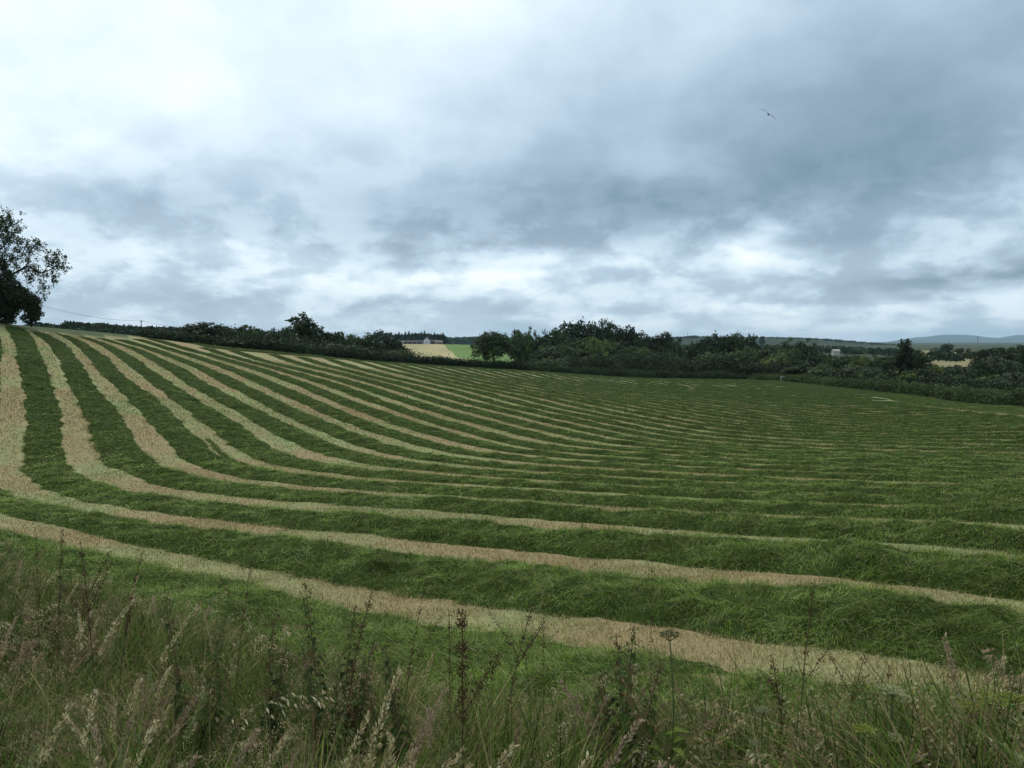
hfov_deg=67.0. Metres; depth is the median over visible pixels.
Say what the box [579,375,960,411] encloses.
windrow
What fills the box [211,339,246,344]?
bush
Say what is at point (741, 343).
tree
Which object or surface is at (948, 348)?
tree
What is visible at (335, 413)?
windrow
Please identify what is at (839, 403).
windrow
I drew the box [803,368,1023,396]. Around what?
undergrowth
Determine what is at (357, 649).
dock
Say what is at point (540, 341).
tree
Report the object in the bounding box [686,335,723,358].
tree
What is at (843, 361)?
tree
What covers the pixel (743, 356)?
tree
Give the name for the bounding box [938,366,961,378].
tree
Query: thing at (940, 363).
hay field
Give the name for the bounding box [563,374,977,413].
windrow
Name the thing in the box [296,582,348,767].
nettle
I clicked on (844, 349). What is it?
woodland
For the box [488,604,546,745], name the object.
dock
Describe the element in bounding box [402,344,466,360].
hay field
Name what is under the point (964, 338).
mountains
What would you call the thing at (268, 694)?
nettle
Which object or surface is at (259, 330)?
tree
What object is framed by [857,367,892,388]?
bush
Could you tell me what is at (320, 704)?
grass seed head
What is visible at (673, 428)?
windrow
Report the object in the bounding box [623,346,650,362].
tree
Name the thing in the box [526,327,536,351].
tree
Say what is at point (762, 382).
windrow
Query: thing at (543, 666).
dock
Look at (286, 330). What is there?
tree
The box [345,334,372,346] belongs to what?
tree
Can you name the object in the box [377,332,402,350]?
tree
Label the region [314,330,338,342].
tree
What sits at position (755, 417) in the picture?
windrow
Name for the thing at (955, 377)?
bush
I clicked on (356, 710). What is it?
nettle
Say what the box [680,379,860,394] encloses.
windrow
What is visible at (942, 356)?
woodland
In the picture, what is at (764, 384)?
windrow
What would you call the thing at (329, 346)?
bush
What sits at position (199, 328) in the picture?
tree
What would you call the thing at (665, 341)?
tree
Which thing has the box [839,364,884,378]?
tree
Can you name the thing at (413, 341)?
farm shed
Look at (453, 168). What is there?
sky
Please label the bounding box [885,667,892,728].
dock
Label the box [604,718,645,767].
grass seed head
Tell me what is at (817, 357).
tree
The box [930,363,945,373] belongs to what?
tree
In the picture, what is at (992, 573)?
windrow
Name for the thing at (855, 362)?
tree
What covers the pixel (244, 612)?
dock
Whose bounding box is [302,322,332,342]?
tree
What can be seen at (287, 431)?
windrow
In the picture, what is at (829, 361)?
tree
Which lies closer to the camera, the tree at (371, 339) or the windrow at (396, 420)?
the windrow at (396, 420)
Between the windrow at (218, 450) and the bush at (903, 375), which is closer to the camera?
the windrow at (218, 450)
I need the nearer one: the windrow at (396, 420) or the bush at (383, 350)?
the windrow at (396, 420)
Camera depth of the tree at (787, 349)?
212.78 m
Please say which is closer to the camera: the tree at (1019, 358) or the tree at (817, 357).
the tree at (1019, 358)
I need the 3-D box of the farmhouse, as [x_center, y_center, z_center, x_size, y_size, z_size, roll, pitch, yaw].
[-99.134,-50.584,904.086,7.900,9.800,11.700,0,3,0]
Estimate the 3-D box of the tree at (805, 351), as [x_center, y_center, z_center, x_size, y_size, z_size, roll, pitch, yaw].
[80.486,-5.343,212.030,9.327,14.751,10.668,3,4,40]
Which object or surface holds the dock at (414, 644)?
on the ground at (240, 455)
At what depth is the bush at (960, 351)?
558.96 m
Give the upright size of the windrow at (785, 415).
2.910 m
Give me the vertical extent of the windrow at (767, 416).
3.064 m
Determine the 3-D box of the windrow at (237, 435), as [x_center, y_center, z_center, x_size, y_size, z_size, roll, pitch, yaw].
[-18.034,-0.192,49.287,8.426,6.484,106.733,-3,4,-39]
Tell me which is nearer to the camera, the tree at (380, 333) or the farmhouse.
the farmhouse
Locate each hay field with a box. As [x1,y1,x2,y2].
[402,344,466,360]
[921,351,971,367]
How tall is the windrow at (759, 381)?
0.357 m
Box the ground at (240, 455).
[0,323,1023,755]
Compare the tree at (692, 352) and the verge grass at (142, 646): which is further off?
the tree at (692, 352)
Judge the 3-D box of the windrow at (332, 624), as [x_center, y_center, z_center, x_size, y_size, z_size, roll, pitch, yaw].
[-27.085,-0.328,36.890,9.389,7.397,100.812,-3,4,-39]
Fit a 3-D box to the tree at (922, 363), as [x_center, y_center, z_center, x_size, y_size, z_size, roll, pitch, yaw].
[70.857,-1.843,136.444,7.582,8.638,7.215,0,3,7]
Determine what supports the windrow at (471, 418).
on the ground at (240, 455)
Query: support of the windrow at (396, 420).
on the ground at (240, 455)
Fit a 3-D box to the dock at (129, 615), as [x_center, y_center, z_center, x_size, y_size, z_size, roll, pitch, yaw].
[-2.883,1.965,5.704,0.363,1.545,0.174,1,3,20]
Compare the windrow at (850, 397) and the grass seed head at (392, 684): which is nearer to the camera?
the grass seed head at (392, 684)
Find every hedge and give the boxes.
[135,326,529,369]
[528,362,748,378]
[746,372,1023,406]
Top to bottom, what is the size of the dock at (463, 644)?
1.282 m
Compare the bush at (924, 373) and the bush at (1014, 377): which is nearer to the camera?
the bush at (1014, 377)
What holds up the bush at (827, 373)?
on the ground at (240, 455)
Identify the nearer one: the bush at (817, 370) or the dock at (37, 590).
the dock at (37, 590)
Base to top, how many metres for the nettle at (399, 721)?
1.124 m
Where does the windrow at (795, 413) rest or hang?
on the ground at (240, 455)
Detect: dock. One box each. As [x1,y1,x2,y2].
[33,527,45,691]
[56,530,63,680]
[58,540,113,699]
[118,547,143,707]
[218,563,262,749]
[340,587,376,766]
[402,577,443,738]
[446,609,471,765]
[450,603,504,767]
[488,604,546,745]
[541,597,545,737]
[649,555,653,723]
[764,654,809,750]
[800,579,832,758]
[829,648,869,757]
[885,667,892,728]
[987,682,1016,743]
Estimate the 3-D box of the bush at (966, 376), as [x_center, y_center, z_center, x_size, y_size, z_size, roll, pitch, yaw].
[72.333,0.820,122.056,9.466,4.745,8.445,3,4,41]
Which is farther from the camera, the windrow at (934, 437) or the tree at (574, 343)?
the tree at (574, 343)
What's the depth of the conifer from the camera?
941.71 m
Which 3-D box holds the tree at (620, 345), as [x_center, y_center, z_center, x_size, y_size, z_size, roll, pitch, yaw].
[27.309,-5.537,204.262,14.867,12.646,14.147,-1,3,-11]
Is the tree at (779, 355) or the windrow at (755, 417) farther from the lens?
the tree at (779, 355)
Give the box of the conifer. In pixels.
[402,331,408,339]
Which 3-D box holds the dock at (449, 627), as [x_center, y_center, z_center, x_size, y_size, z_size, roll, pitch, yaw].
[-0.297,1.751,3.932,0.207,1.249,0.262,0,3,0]
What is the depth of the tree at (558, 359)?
177.14 m
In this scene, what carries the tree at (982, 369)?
on the ground at (240, 455)
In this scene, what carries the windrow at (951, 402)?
on the ground at (240, 455)
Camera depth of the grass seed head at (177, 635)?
4.50 m
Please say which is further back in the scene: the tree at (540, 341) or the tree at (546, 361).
the tree at (540, 341)
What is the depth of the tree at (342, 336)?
142.98 m
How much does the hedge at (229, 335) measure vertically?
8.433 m
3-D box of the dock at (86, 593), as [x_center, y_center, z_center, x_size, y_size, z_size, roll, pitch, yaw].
[-3.079,1.936,5.718,0.395,1.583,0.250,0,3,0]
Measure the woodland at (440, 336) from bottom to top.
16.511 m
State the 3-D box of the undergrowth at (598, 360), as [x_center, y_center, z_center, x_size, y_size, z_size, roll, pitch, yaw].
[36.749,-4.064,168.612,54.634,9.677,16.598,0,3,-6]
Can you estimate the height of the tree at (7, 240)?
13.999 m
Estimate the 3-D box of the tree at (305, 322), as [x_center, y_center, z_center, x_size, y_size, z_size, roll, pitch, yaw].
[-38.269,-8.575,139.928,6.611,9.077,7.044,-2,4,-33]
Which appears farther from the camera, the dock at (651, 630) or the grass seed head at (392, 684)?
the dock at (651, 630)
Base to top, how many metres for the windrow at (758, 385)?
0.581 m
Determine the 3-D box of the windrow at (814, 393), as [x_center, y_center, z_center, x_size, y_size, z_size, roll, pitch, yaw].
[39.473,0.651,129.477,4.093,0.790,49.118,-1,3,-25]
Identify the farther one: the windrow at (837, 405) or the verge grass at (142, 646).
the windrow at (837, 405)
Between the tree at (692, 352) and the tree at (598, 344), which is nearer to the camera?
the tree at (598, 344)
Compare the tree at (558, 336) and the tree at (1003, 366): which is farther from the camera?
the tree at (558, 336)
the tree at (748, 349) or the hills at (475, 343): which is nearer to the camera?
the tree at (748, 349)
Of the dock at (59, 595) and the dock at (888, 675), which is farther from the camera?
the dock at (59, 595)
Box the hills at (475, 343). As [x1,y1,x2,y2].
[451,336,537,343]
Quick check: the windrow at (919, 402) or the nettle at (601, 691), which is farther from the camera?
the windrow at (919, 402)
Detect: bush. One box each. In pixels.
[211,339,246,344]
[311,343,348,349]
[333,345,364,353]
[364,346,393,354]
[378,349,411,356]
[793,365,836,380]
[821,366,855,377]
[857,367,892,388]
[888,370,927,392]
[928,373,968,380]
[951,374,976,384]
[953,374,1008,387]
[954,348,964,353]
[986,372,1023,391]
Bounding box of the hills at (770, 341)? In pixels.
[672,337,868,345]
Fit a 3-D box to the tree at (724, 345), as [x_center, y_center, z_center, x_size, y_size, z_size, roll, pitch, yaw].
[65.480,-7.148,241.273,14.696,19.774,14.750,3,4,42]
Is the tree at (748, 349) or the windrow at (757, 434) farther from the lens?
the tree at (748, 349)
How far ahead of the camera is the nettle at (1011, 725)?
3.07 m
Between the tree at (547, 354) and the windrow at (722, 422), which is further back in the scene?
the tree at (547, 354)
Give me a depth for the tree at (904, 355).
133.35 m
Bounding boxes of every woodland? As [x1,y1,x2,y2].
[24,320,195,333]
[393,333,447,342]
[447,336,478,343]
[674,335,894,344]
[681,344,921,357]
[926,345,1023,361]
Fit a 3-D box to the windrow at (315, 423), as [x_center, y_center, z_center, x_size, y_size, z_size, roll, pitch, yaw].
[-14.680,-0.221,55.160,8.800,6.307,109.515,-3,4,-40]
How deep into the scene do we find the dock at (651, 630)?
3.97 m
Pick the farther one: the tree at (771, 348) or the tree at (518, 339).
the tree at (771, 348)
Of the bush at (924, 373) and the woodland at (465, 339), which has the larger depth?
the woodland at (465, 339)
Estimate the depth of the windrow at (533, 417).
54.41 m
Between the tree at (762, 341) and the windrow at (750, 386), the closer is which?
the windrow at (750, 386)
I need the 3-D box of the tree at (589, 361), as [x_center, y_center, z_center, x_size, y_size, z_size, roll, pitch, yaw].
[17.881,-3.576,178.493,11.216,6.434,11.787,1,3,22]
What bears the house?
on the ground at (240, 455)
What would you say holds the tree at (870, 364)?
on the ground at (240, 455)
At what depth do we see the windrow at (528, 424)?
50.78 m
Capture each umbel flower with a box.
[645,629,692,766]
[749,706,771,767]
[852,723,884,767]
[861,683,920,767]
[954,690,1023,767]
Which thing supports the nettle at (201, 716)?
on the ground at (240, 455)
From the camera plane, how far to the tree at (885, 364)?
149.03 m
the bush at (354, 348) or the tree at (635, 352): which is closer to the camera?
the bush at (354, 348)
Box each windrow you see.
[0,336,1023,682]
[0,527,1023,749]
[4,325,1023,601]
[31,331,1023,556]
[55,333,1023,524]
[77,336,1023,506]
[94,337,1023,498]
[114,339,1023,488]
[133,339,1023,484]
[145,338,1023,478]
[185,342,1023,409]
[199,345,1023,415]
[199,347,1023,471]
[204,437,311,474]
[227,350,1023,468]
[268,354,1023,463]
[294,356,1023,460]
[323,358,1023,457]
[348,360,1023,452]
[371,361,1023,447]
[387,363,1023,444]
[403,364,1023,439]
[420,365,1023,435]
[437,366,1023,433]
[455,367,1023,429]
[475,368,1023,427]
[491,370,1023,425]
[507,371,1023,423]
[518,371,1023,420]
[534,372,1019,418]
[549,373,997,415]
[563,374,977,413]
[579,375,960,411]
[596,376,942,409]
[606,377,927,407]
[621,378,914,404]
[635,378,908,403]
[648,379,888,400]
[664,379,873,397]
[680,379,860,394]
[692,379,844,392]
[707,380,823,389]
[720,380,804,387]
[734,380,789,384]
[746,380,771,382]
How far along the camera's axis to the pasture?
673.95 m
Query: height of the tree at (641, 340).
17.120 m
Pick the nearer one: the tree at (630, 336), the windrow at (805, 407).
the windrow at (805, 407)
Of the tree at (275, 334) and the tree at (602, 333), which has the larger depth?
the tree at (602, 333)
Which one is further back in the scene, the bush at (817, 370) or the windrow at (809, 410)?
the bush at (817, 370)
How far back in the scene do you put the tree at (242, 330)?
130.96 m
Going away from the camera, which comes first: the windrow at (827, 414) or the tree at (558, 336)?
the windrow at (827, 414)
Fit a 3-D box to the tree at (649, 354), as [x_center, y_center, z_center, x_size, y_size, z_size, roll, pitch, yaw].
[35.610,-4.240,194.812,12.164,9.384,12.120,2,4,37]
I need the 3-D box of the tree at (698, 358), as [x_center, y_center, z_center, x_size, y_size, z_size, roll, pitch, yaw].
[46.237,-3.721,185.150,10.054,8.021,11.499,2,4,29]
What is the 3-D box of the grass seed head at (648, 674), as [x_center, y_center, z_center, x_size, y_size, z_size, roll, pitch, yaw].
[0.360,1.808,3.743,0.759,0.907,0.088,0,3,-5]
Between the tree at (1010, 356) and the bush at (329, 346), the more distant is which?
the tree at (1010, 356)
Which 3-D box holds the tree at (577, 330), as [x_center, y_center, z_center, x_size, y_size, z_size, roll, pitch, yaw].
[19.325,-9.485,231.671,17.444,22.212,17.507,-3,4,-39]
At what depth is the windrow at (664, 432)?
56.64 m
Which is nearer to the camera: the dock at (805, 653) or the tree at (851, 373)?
the dock at (805, 653)
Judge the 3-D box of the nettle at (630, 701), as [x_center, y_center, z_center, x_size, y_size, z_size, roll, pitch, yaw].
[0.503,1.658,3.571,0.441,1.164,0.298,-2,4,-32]
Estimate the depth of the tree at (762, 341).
1496.10 m
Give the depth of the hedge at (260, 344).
124.95 m
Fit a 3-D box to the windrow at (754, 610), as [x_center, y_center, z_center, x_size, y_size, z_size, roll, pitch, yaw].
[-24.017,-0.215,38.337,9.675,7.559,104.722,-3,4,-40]
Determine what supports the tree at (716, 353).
on the ground at (240, 455)
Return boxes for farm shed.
[393,340,423,343]
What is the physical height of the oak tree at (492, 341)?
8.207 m
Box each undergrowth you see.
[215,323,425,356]
[561,346,805,378]
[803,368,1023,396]
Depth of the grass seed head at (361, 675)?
3.28 m
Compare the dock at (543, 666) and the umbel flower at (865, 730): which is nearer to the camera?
the umbel flower at (865, 730)
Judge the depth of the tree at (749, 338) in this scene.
239.05 m
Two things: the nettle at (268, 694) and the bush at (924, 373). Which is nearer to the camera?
the nettle at (268, 694)
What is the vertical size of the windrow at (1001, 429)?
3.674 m
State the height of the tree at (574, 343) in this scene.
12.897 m
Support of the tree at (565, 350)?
on the ground at (240, 455)
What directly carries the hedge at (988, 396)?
on the ground at (240, 455)
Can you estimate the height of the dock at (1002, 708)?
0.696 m
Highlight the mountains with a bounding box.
[889,334,1023,341]
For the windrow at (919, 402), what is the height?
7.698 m
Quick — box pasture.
[443,344,513,362]
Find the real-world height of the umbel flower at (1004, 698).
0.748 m
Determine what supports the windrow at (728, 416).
on the ground at (240, 455)
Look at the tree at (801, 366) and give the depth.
162.48 m
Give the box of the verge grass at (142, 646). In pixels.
[0,547,1023,767]
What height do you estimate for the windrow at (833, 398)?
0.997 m
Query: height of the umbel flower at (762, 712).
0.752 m
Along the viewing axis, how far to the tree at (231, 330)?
127.58 m
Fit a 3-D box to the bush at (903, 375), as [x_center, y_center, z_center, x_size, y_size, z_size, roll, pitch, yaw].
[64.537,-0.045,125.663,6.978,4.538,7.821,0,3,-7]
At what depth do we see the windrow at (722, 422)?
68.47 m
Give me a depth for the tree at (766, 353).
184.12 m
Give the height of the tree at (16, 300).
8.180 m
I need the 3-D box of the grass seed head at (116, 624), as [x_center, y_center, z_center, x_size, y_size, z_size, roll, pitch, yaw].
[-2.473,1.885,4.607,0.479,1.247,0.046,-1,3,-20]
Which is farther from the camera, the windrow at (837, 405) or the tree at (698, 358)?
the tree at (698, 358)
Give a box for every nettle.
[161,597,234,767]
[222,611,294,767]
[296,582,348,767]
[333,605,380,767]
[361,644,413,767]
[585,627,666,767]
[593,634,643,753]
[935,679,1023,763]
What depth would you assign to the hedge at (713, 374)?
160.01 m
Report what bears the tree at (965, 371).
on the ground at (240, 455)
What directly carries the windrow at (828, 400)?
on the ground at (240, 455)
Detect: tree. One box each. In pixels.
[0,204,71,299]
[0,257,45,326]
[177,321,226,337]
[221,325,239,338]
[235,324,258,338]
[251,328,271,339]
[267,327,279,339]
[277,326,296,342]
[284,312,318,342]
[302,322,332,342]
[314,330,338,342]
[326,330,348,344]
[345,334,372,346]
[359,332,385,350]
[375,329,384,339]
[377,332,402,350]
[469,330,521,361]
[506,329,532,362]
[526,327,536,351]
[526,346,564,368]
[529,332,556,362]
[533,358,568,371]
[538,341,574,359]
[542,327,572,346]
[552,356,582,368]
[555,338,594,358]
[559,316,600,344]
[570,336,617,357]
[575,355,608,369]
[590,314,620,342]
[603,339,639,358]
[606,324,643,350]
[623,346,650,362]
[633,331,656,348]
[638,349,667,364]
[640,331,683,356]
[665,341,688,363]
[682,345,701,361]
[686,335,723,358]
[689,352,720,370]
[705,351,738,375]
[706,330,736,353]
[721,331,753,352]
[727,349,763,370]
[736,345,759,357]
[739,349,778,369]
[746,333,760,350]
[751,358,787,375]
[755,345,782,353]
[758,336,765,344]
[759,353,791,362]
[774,337,802,359]
[776,360,820,375]
[796,338,820,360]
[802,350,834,366]
[816,357,839,369]
[832,353,857,371]
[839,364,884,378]
[843,355,872,371]
[856,354,881,371]
[872,355,899,376]
[888,338,919,377]
[891,349,937,375]
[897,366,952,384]
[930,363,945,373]
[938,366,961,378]
[939,343,953,352]
[951,364,978,376]
[966,359,996,378]
[969,348,995,364]
[978,355,1023,380]
[993,346,1023,365]
[1009,344,1023,373]
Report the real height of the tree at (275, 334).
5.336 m
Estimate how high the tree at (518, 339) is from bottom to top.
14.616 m
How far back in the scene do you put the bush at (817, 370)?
154.96 m
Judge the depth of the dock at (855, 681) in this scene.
3.47 m
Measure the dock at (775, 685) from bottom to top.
0.856 m
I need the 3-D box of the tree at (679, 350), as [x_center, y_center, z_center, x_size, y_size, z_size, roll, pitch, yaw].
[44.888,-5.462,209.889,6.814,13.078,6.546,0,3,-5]
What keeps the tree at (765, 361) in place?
on the ground at (240, 455)
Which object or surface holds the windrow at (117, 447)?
on the ground at (240, 455)
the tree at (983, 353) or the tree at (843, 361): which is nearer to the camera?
the tree at (843, 361)
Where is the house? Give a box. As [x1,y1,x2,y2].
[831,349,840,355]
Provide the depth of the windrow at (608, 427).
55.48 m
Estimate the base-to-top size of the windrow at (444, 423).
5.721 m
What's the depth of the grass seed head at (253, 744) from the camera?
3.70 m
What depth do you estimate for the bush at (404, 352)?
143.20 m
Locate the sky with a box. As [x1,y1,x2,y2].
[0,0,1023,341]
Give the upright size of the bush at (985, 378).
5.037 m
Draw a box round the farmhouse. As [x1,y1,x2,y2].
[423,337,429,343]
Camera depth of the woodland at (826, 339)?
2331.62 m
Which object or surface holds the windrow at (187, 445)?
on the ground at (240, 455)
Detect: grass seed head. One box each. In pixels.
[72,594,136,731]
[131,605,199,733]
[196,740,310,767]
[198,693,334,767]
[309,664,370,766]
[371,666,401,764]
[489,742,519,767]
[527,665,664,762]
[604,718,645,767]
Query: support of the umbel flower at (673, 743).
on the ground at (240, 455)
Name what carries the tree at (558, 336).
on the ground at (240, 455)
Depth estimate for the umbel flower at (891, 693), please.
2.98 m
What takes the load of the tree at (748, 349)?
on the ground at (240, 455)

